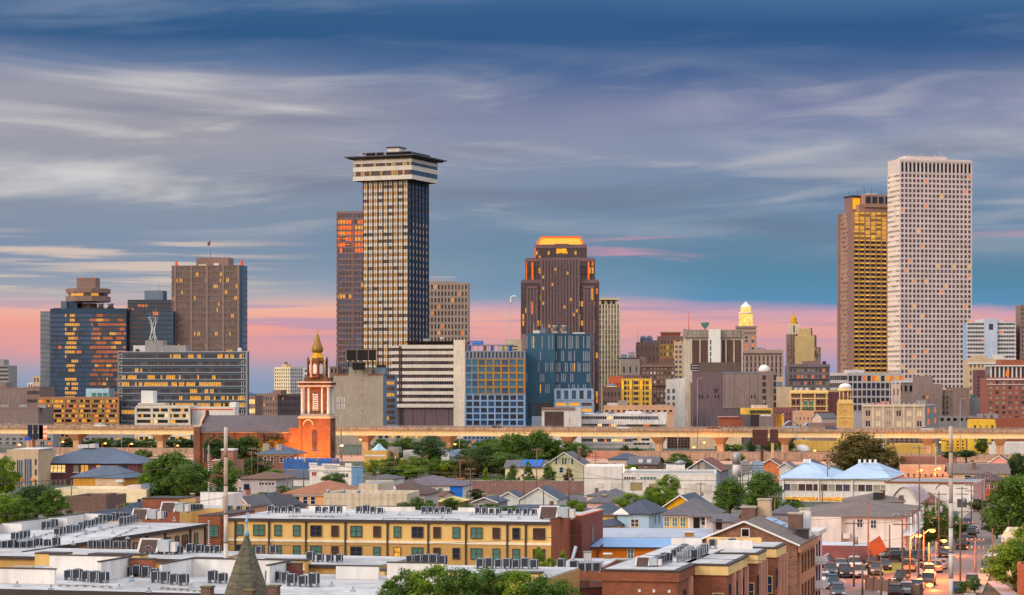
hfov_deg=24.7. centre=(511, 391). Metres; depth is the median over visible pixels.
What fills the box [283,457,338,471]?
blue workshop
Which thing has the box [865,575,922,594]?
retaining fence
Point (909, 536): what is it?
overhead wire
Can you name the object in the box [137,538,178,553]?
rooftop vent
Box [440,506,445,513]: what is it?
air conditioner
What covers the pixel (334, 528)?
window
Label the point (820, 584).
balcony house
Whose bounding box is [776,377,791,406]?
party wall building
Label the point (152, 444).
tree
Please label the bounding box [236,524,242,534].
window
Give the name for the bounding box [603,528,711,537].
corrugated shed
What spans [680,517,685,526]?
window
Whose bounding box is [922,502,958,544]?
tree
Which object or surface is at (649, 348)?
old hotel
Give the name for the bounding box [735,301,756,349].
cupola tower
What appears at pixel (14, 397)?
warehouse block
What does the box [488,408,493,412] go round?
window
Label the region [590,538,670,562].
orange metal building
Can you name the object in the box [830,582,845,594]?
parked car
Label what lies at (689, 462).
tree
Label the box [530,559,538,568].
air conditioner
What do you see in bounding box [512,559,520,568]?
air conditioner
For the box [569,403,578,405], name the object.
window
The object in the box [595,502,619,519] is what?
house
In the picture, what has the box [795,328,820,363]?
slab tower
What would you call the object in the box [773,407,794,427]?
brick row
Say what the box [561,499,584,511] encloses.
tree
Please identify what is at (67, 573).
air conditioner
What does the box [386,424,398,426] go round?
parked car
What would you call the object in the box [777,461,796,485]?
house
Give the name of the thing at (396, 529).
window
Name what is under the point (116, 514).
air conditioner
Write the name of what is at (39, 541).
air conditioner
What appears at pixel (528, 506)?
house
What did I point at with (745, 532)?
window
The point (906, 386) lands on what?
arched hall
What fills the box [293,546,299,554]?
window
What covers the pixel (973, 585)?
shrub
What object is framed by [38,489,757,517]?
yards
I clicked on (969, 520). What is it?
parked car
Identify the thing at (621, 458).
house
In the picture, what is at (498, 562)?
air conditioner
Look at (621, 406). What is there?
block
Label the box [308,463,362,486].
white storefront
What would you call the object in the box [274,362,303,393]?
apartment block
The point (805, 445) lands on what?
yellow warehouse
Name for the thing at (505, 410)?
window
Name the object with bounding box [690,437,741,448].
tan warehouse
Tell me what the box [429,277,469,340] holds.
office tower
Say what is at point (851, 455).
tree
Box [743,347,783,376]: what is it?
bank building
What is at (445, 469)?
tree
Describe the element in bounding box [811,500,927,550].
white house
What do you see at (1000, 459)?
house
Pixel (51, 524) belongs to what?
air conditioner
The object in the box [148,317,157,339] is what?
lattice antenna
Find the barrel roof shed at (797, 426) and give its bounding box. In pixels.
[782,420,808,443]
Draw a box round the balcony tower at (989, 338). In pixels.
[963,319,1015,359]
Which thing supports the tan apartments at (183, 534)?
on the yards at (77, 512)
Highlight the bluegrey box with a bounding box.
[441,449,467,463]
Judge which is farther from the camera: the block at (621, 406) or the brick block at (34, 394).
the brick block at (34, 394)
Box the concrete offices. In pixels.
[887,438,934,442]
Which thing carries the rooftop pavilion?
on the parking garage at (83, 410)
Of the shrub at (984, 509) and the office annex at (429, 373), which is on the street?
the shrub at (984, 509)
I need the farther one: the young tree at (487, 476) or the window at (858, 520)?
the young tree at (487, 476)
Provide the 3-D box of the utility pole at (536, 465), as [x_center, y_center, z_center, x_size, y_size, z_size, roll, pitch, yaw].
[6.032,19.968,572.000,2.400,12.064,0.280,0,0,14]
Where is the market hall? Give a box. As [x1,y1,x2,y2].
[778,459,904,501]
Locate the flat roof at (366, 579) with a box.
[0,554,458,594]
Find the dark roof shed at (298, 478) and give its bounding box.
[283,469,309,485]
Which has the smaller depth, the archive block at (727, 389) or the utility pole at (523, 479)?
the utility pole at (523, 479)
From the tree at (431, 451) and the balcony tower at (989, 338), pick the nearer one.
the tree at (431, 451)
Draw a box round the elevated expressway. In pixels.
[0,424,1023,455]
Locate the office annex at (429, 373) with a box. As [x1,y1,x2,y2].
[392,337,470,437]
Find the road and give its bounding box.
[0,453,1023,465]
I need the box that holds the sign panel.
[869,536,886,560]
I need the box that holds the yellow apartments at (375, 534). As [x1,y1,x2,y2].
[198,505,602,565]
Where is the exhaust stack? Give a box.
[583,551,592,560]
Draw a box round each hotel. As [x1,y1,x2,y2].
[40,277,174,396]
[465,341,525,437]
[636,335,659,362]
[641,358,674,404]
[657,332,682,358]
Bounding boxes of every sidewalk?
[876,511,969,594]
[961,504,1016,594]
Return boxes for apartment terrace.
[0,548,238,567]
[195,554,405,573]
[380,565,579,594]
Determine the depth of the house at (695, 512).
376.15 m
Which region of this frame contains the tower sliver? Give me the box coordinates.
[1016,305,1023,359]
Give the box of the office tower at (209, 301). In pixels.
[171,257,247,350]
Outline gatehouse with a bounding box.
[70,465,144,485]
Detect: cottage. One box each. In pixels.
[190,493,199,503]
[232,475,240,490]
[364,472,405,483]
[434,488,455,498]
[470,493,509,506]
[585,487,606,499]
[731,499,747,512]
[738,467,773,491]
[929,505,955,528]
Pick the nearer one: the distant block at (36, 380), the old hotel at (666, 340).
the old hotel at (666, 340)
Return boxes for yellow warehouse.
[792,440,838,451]
[885,443,935,453]
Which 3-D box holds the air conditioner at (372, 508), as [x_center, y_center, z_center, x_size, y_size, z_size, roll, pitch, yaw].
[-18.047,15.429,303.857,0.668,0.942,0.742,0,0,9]
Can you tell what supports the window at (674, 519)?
in the house at (695, 512)
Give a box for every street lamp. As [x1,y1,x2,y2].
[351,420,355,456]
[595,426,599,454]
[697,378,701,451]
[909,534,921,578]
[923,529,934,571]
[960,398,964,460]
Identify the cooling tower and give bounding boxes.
[741,460,749,493]
[752,460,763,490]
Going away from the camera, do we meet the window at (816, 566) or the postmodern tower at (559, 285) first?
the window at (816, 566)
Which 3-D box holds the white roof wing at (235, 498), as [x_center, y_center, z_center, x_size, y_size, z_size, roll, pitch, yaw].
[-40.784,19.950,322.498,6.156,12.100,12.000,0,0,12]
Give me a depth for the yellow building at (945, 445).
1000.12 m
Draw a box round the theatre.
[532,407,581,448]
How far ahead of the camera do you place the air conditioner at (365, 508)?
304.04 m
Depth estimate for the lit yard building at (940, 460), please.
741.27 m
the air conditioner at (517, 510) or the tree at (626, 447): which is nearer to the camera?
the air conditioner at (517, 510)
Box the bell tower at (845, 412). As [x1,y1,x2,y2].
[837,383,853,440]
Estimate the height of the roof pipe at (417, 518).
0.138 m
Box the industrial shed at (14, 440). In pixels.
[0,434,60,447]
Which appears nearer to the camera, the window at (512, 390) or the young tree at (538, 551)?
the young tree at (538, 551)
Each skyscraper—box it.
[344,146,446,373]
[888,148,971,389]
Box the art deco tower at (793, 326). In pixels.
[785,307,798,386]
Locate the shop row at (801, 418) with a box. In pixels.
[793,411,813,439]
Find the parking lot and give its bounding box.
[822,560,913,594]
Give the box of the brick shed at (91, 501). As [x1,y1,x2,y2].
[66,493,125,510]
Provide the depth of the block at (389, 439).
1100.56 m
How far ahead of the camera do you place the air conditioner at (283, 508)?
304.85 m
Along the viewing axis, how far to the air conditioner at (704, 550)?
222.46 m
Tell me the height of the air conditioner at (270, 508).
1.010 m
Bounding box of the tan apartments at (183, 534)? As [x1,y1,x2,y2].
[0,513,209,552]
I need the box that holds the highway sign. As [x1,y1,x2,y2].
[24,425,42,446]
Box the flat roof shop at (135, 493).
[54,483,164,501]
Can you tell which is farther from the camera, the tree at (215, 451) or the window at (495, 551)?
the tree at (215, 451)
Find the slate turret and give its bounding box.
[224,512,266,594]
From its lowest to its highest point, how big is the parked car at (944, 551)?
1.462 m
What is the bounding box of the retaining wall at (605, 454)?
[540,450,835,459]
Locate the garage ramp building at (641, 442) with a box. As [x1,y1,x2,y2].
[633,437,650,447]
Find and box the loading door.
[630,483,641,489]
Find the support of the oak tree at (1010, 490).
on the ground at (989, 589)
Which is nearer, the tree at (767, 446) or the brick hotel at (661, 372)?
the tree at (767, 446)
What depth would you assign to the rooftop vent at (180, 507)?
305.05 m
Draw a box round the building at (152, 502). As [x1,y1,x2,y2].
[141,496,195,522]
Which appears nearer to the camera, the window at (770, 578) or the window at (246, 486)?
the window at (770, 578)
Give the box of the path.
[987,581,1016,594]
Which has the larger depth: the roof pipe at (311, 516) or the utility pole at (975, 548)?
the utility pole at (975, 548)
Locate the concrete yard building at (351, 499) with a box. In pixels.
[324,489,419,509]
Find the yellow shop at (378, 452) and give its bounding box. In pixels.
[364,444,401,464]
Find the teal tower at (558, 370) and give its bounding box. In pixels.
[521,324,593,436]
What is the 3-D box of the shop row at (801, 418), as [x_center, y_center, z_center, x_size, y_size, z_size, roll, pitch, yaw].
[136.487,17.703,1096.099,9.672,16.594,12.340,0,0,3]
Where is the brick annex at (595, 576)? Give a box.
[554,546,617,580]
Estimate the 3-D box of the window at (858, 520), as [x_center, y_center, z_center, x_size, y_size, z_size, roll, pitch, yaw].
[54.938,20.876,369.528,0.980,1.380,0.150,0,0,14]
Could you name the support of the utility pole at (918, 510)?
on the street
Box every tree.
[0,455,22,493]
[0,492,25,522]
[6,483,67,517]
[8,496,38,520]
[31,488,74,516]
[60,437,84,446]
[83,438,116,447]
[113,437,144,447]
[134,449,152,457]
[136,438,156,447]
[136,458,167,484]
[145,449,210,496]
[162,463,216,495]
[166,437,193,447]
[202,435,238,458]
[210,457,243,490]
[228,434,262,464]
[244,456,275,475]
[262,436,286,448]
[264,469,283,473]
[320,472,346,483]
[360,459,385,473]
[371,438,390,449]
[371,466,404,476]
[375,578,401,594]
[378,457,406,470]
[384,567,433,594]
[389,436,423,458]
[391,464,428,478]
[400,457,430,474]
[406,562,459,594]
[408,436,457,464]
[421,458,448,475]
[433,460,456,476]
[433,565,487,594]
[447,463,463,476]
[448,447,494,477]
[452,439,471,448]
[453,455,478,478]
[459,566,507,594]
[471,437,505,461]
[482,467,489,480]
[483,476,515,480]
[485,452,527,477]
[490,432,545,461]
[494,568,541,594]
[506,465,520,480]
[520,573,568,594]
[521,461,537,478]
[522,429,559,460]
[524,478,542,480]
[534,546,545,566]
[540,439,582,460]
[541,462,556,480]
[542,578,586,594]
[559,550,566,560]
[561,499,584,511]
[562,468,573,480]
[576,442,592,457]
[611,492,645,507]
[619,445,630,450]
[625,465,640,468]
[630,448,643,450]
[639,486,677,507]
[653,473,681,501]
[664,452,692,466]
[683,459,694,468]
[711,476,748,512]
[713,501,728,512]
[714,444,732,451]
[731,444,743,451]
[739,470,785,514]
[744,440,756,451]
[759,441,780,451]
[776,438,796,450]
[787,501,805,508]
[825,430,897,470]
[833,447,880,470]
[878,449,906,470]
[920,500,931,544]
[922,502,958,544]
[937,451,958,462]
[953,450,977,462]
[953,514,963,541]
[974,438,991,453]
[979,472,1023,535]
[981,506,1007,538]
[981,534,1023,591]
[1006,523,1023,558]
[1007,451,1023,477]
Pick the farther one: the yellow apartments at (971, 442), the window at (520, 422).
the window at (520, 422)
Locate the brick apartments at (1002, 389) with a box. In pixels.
[980,360,1023,417]
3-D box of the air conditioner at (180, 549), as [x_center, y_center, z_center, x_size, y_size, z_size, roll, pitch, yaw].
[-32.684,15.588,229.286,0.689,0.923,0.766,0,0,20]
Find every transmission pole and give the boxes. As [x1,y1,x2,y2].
[208,427,227,557]
[935,426,952,594]
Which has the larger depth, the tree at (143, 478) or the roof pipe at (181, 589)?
the tree at (143, 478)
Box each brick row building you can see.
[601,537,761,594]
[684,554,748,594]
[715,540,767,594]
[753,542,787,594]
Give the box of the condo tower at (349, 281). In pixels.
[336,206,362,373]
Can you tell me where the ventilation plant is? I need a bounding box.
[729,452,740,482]
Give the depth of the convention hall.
1060.96 m
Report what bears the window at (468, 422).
in the hotel at (495, 387)
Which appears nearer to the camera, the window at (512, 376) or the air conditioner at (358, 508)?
the air conditioner at (358, 508)
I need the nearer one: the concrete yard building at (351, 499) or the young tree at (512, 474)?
the concrete yard building at (351, 499)
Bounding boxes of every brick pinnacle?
[200,585,214,594]
[241,589,256,594]
[266,584,281,594]
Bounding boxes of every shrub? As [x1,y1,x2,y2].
[276,485,291,492]
[396,502,410,505]
[409,497,424,509]
[424,499,436,507]
[441,497,460,509]
[457,503,472,509]
[468,488,484,499]
[480,503,499,507]
[501,506,517,510]
[541,558,556,566]
[779,499,804,506]
[956,580,968,594]
[957,521,968,532]
[964,576,981,592]
[966,499,987,510]
[977,507,989,517]
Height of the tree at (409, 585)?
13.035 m
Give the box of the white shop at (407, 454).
[403,450,420,461]
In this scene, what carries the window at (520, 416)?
in the hotel at (495, 387)
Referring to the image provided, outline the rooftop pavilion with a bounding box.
[86,389,114,396]
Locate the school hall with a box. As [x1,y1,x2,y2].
[50,444,154,483]
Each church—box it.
[193,329,337,469]
[872,381,900,404]
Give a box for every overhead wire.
[0,459,223,483]
[26,497,224,514]
[228,457,946,480]
[230,534,590,545]
[306,470,467,477]
[359,451,531,463]
[597,476,867,501]
[638,554,930,561]
[860,524,957,543]
[869,503,1014,526]
[904,544,998,547]
[920,563,1023,586]
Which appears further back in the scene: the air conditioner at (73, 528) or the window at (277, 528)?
the window at (277, 528)
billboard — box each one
[39,426,46,446]
[346,349,376,373]
[752,429,777,461]
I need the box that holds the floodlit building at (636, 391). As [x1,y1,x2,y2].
[621,378,651,404]
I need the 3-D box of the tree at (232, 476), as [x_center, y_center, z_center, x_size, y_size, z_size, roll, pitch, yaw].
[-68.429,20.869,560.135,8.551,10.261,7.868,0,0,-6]
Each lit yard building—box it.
[900,456,957,464]
[900,464,946,478]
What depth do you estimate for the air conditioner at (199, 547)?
231.22 m
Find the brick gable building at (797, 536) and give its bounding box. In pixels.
[702,498,817,594]
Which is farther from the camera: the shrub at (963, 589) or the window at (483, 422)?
the window at (483, 422)
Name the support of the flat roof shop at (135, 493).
on the yards at (77, 512)
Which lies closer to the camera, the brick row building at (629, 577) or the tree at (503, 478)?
the brick row building at (629, 577)
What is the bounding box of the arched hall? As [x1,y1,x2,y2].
[893,380,912,393]
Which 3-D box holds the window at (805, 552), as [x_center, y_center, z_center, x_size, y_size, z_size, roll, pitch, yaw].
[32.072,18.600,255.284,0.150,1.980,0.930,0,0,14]
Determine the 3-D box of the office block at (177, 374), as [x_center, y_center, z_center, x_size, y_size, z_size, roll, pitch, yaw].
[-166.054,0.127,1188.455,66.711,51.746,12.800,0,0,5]
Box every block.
[0,359,16,387]
[0,382,26,406]
[0,405,53,424]
[27,387,54,406]
[33,376,39,386]
[83,434,134,444]
[118,340,248,424]
[249,396,262,414]
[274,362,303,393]
[303,368,329,413]
[330,366,341,413]
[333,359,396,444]
[359,481,393,489]
[377,435,426,443]
[463,436,499,446]
[499,339,520,350]
[603,400,673,425]
[617,357,645,374]
[617,375,641,377]
[628,352,634,357]
[674,342,682,377]
[691,362,775,442]
[718,416,742,441]
[786,361,829,389]
[807,423,836,440]
[830,369,903,427]
[901,376,976,440]
[963,355,1004,394]
[970,395,979,415]
[970,414,1023,441]
[973,370,984,397]
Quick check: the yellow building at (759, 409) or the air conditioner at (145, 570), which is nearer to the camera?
the air conditioner at (145, 570)
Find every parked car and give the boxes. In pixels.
[94,423,105,425]
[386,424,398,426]
[617,425,629,427]
[822,555,833,567]
[822,571,829,580]
[824,562,837,573]
[825,426,837,428]
[825,573,839,588]
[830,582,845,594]
[834,558,846,566]
[838,563,852,577]
[848,555,861,566]
[863,555,875,565]
[869,561,883,574]
[878,547,904,559]
[878,550,907,561]
[879,559,891,569]
[887,583,903,594]
[893,569,909,580]
[900,550,930,560]
[900,581,912,592]
[910,578,923,590]
[920,562,935,575]
[922,571,935,585]
[930,559,942,572]
[936,558,946,568]
[940,548,948,556]
[953,581,965,591]
[956,538,967,549]
[961,533,968,544]
[963,518,972,525]
[965,573,978,583]
[966,527,976,536]
[969,525,978,532]
[980,559,991,572]
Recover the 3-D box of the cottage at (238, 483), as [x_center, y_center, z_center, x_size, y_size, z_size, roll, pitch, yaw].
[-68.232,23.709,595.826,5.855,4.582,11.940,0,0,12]
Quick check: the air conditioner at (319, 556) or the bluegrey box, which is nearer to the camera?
the air conditioner at (319, 556)
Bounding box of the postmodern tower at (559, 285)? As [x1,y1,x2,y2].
[521,236,598,412]
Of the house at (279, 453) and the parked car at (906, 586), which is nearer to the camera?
the parked car at (906, 586)
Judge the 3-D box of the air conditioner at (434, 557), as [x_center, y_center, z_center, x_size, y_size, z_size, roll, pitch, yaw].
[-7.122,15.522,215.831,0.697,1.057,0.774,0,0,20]
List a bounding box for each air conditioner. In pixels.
[2,540,8,547]
[8,539,16,547]
[11,532,17,540]
[15,541,20,547]
[17,532,21,539]
[18,531,26,538]
[21,541,26,547]
[27,539,35,547]
[34,538,42,545]
[41,521,48,529]
[43,539,50,545]
[49,520,53,528]
[50,518,57,527]
[52,537,60,545]
[54,528,61,536]
[57,526,65,535]
[64,569,71,579]
[69,525,74,532]
[72,568,82,580]
[78,522,85,530]
[81,570,89,581]
[83,520,89,527]
[88,540,95,548]
[89,570,99,582]
[94,517,101,524]
[96,540,103,548]
[98,514,105,522]
[98,571,109,582]
[104,539,112,548]
[109,515,114,520]
[111,512,118,520]
[113,541,120,548]
[119,517,125,525]
[121,540,128,548]
[127,566,130,575]
[132,565,141,576]
[141,566,150,577]
[150,568,158,577]
[151,571,160,582]
[160,571,169,583]
[169,573,178,584]
[175,545,182,553]
[178,573,188,585]
[186,543,194,552]
[195,544,203,552]
[204,545,212,552]
[207,570,217,582]
[214,545,221,552]
[218,572,227,583]
[256,545,262,553]
[267,505,273,512]
[270,545,277,553]
[274,506,279,512]
[275,571,281,581]
[281,506,286,512]
[281,571,290,582]
[286,573,296,585]
[288,505,293,512]
[295,507,300,512]
[298,575,307,586]
[306,551,314,561]
[308,572,319,587]
[315,506,320,512]
[316,553,323,561]
[322,507,327,512]
[326,554,333,561]
[329,505,334,512]
[335,554,342,561]
[336,506,342,512]
[356,506,361,512]
[362,505,368,512]
[370,506,375,513]
[377,507,382,513]
[406,555,413,561]
[414,554,421,561]
[421,506,427,513]
[422,553,430,561]
[428,506,432,513]
[430,553,439,561]
[439,555,447,564]
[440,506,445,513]
[446,507,451,513]
[475,507,480,514]
[476,558,484,567]
[482,507,487,514]
[485,557,493,567]
[494,558,501,568]
[495,508,500,514]
[503,558,511,568]
[507,508,512,514]
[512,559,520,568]
[515,508,520,514]
[521,557,529,568]
[523,508,528,514]
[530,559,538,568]
[531,509,536,514]
[557,558,565,566]
[569,560,578,566]
[578,562,584,572]
[585,562,592,572]
[592,562,601,572]
[658,554,663,564]
[660,552,669,563]
[661,554,666,564]
[671,549,677,555]
[676,552,683,561]
[681,549,688,559]
[691,549,698,559]
[694,548,701,557]
[698,545,705,555]
[700,544,708,553]
[709,539,716,547]
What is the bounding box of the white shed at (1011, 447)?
[989,442,1023,453]
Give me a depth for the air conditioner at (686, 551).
217.22 m
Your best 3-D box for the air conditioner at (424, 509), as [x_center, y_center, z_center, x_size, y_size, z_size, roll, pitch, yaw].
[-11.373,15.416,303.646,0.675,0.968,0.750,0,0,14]
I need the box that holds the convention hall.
[582,411,666,447]
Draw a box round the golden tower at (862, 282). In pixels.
[837,190,887,372]
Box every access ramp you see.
[41,447,193,453]
[618,452,1023,461]
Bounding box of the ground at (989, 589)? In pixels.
[0,394,1023,594]
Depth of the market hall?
549.68 m
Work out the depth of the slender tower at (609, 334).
1600.09 m
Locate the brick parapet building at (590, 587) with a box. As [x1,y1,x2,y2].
[580,580,601,594]
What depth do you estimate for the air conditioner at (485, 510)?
300.92 m
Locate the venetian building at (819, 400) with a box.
[789,388,841,415]
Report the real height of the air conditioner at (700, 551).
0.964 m
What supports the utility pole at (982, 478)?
on the street
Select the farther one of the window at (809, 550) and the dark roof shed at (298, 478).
the dark roof shed at (298, 478)
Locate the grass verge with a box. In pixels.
[866,563,917,574]
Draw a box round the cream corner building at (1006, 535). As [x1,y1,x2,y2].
[1001,527,1023,576]
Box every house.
[85,505,141,521]
[122,501,141,508]
[210,448,243,485]
[241,471,295,495]
[243,494,272,512]
[255,444,306,473]
[266,489,307,508]
[267,494,302,508]
[281,480,358,508]
[394,475,473,499]
[394,481,440,509]
[438,496,470,509]
[498,501,592,510]
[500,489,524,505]
[503,459,548,479]
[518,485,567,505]
[543,447,591,480]
[565,494,586,505]
[584,488,634,508]
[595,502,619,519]
[603,518,624,527]
[608,453,636,467]
[613,499,667,527]
[626,456,664,468]
[659,497,725,533]
[662,492,712,509]
[687,457,729,487]
[710,513,740,532]
[764,458,782,481]
[772,504,798,522]
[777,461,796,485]
[811,413,836,422]
[811,459,825,465]
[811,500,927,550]
[811,527,828,594]
[843,489,905,503]
[920,495,940,521]
[944,462,1010,478]
[968,471,1003,499]
[988,455,1009,474]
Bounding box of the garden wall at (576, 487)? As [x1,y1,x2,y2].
[466,480,583,493]
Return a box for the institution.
[862,400,938,446]
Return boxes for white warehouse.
[584,464,715,502]
[884,478,984,510]
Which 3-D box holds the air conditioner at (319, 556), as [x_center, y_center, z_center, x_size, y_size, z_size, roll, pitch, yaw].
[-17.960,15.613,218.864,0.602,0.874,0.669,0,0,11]
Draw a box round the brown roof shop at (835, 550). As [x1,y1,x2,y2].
[822,542,876,566]
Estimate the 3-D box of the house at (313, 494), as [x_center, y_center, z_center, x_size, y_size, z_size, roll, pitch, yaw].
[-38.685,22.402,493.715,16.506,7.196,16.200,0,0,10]
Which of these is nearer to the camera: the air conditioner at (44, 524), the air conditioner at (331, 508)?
the air conditioner at (44, 524)
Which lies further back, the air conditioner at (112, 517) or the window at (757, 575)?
the air conditioner at (112, 517)
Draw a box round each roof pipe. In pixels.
[21,532,50,541]
[58,584,111,587]
[75,523,126,536]
[110,527,135,538]
[161,587,200,591]
[289,515,333,516]
[382,518,459,519]
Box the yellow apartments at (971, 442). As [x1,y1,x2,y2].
[967,419,995,452]
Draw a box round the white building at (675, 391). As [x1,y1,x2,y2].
[666,377,684,425]
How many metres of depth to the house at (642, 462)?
672.61 m
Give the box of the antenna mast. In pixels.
[337,396,344,458]
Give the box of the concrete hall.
[683,315,743,425]
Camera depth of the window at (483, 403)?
1166.46 m
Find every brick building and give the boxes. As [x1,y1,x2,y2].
[602,383,621,412]
[608,376,622,386]
[1017,561,1023,594]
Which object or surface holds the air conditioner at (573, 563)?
on the brick parapet building at (590, 587)
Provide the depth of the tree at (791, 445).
998.88 m
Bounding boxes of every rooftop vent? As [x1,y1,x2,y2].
[131,508,163,519]
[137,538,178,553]
[160,501,190,512]
[538,505,575,519]
[635,556,661,566]
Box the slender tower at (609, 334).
[599,298,619,411]
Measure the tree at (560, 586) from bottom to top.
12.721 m
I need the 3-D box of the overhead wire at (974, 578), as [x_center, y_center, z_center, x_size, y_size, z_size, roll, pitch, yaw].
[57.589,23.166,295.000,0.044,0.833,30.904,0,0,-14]
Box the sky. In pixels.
[0,0,1023,393]
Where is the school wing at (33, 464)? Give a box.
[7,448,55,485]
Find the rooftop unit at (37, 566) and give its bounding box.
[11,565,51,567]
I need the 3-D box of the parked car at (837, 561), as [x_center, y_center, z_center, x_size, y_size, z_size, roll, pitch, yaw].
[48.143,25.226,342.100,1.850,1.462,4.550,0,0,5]
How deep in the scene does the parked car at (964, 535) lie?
395.20 m
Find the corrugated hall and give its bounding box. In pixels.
[893,485,928,521]
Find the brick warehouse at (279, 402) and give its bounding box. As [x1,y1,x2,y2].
[260,390,300,414]
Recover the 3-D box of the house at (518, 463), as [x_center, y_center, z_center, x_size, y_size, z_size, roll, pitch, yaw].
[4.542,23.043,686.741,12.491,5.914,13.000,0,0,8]
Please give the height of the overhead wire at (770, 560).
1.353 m
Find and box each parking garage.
[37,397,121,442]
[135,391,201,445]
[191,402,238,438]
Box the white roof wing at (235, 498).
[193,491,250,522]
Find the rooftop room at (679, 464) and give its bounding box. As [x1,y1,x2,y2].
[666,460,685,468]
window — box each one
[74,465,78,471]
[175,535,179,544]
[182,534,188,546]
[194,532,197,544]
[203,447,207,461]
[208,525,218,536]
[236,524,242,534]
[244,484,248,489]
[253,524,264,535]
[253,545,264,553]
[274,525,281,535]
[274,545,281,553]
[291,369,301,380]
[293,525,299,535]
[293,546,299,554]
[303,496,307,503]
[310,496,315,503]
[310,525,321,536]
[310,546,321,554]
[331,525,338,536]
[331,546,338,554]
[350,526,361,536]
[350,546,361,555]
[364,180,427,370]
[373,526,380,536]
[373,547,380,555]
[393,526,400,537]
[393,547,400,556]
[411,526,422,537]
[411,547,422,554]
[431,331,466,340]
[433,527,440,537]
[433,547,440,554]
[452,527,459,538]
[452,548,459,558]
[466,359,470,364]
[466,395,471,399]
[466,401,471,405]
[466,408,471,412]
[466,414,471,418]
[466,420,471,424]
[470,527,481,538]
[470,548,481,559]
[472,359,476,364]
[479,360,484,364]
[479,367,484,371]
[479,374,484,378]
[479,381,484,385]
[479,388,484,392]
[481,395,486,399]
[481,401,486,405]
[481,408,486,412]
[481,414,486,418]
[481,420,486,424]
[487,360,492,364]
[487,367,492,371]
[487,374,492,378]
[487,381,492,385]
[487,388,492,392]
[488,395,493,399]
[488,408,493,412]
[488,414,493,418]
[488,420,493,424]
[492,527,499,538]
[492,548,499,559]
[494,360,499,364]
[494,367,499,371]
[494,374,499,378]
[494,381,499,385]
[494,388,499,392]
[502,360,507,364]
[502,367,507,371]
[502,374,507,378]
[502,381,507,385]
[502,388,507,392]
[503,395,508,399]
[503,408,508,412]
[503,414,508,418]
[503,420,508,424]
[510,360,515,364]
[510,367,515,371]
[510,374,515,378]
[510,381,515,385]
[510,388,515,392]
[510,395,515,399]
[510,408,515,412]
[510,414,515,418]
[510,420,515,424]
[512,528,519,538]
[512,549,519,559]
[517,360,522,364]
[517,367,522,371]
[517,374,522,378]
[517,381,522,385]
[517,388,522,392]
[518,395,523,399]
[518,408,523,412]
[518,414,523,418]
[518,420,523,424]
[522,267,597,411]
[533,528,544,539]
[533,549,544,558]
[544,411,563,426]
[556,403,565,405]
[557,390,560,398]
[559,467,563,472]
[564,390,567,398]
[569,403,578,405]
[572,390,575,398]
[579,390,583,398]
[582,403,591,405]
[582,409,591,411]
[587,390,590,398]
[599,376,608,411]
[627,549,633,557]
[631,519,638,526]
[664,517,669,526]
[672,517,677,526]
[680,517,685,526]
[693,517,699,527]
[701,517,704,524]
[716,519,721,529]
[741,528,749,536]
[749,582,753,594]
[757,575,758,594]
[768,576,772,593]
[776,568,777,587]
[784,484,789,490]
[791,484,797,490]
[798,484,804,490]
[802,400,807,408]
[802,554,803,572]
[805,552,806,570]
[806,484,812,490]
[808,400,813,408]
[808,550,809,568]
[808,579,809,594]
[811,549,812,566]
[811,577,812,594]
[813,484,819,490]
[813,548,814,565]
[813,576,814,593]
[816,566,817,580]
[821,484,826,490]
[828,484,834,490]
[836,484,841,490]
[841,214,885,370]
[843,484,849,490]
[857,519,862,527]
[858,485,864,490]
[866,485,871,490]
[870,520,876,528]
[873,485,879,490]
[901,195,970,387]
[957,499,960,506]
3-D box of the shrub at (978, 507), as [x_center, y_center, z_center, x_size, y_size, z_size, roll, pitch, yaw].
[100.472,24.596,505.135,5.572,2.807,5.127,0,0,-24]
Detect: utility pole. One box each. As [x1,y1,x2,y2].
[247,447,255,474]
[253,448,261,473]
[282,468,292,491]
[299,451,307,486]
[312,449,320,462]
[391,449,397,467]
[465,468,474,501]
[492,479,502,499]
[521,464,528,495]
[532,448,538,487]
[538,479,548,504]
[564,468,573,502]
[822,456,832,476]
[845,520,862,586]
[861,561,863,594]
[867,501,868,574]
[880,557,881,594]
[889,525,890,562]
[893,513,911,580]
[909,508,927,577]
[916,445,922,509]
[928,542,929,563]
[931,491,946,557]
[953,520,968,580]
[956,486,967,519]
[965,483,977,517]
[967,537,983,572]
[976,476,988,524]
[985,473,995,503]
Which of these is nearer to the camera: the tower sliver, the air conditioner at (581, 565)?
the air conditioner at (581, 565)
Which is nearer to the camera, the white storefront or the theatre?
the white storefront
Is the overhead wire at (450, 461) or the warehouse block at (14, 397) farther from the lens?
the warehouse block at (14, 397)
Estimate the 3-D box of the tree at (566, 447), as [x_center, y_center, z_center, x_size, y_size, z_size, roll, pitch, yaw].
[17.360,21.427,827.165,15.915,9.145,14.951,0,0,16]
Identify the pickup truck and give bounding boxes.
[852,564,867,577]
[903,558,915,571]
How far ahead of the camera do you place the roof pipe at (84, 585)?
189.41 m
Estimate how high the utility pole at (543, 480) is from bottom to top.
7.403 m
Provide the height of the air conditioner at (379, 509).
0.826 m
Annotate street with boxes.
[911,503,1005,594]
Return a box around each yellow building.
[740,405,783,448]
[941,438,965,451]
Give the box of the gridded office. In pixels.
[667,437,689,447]

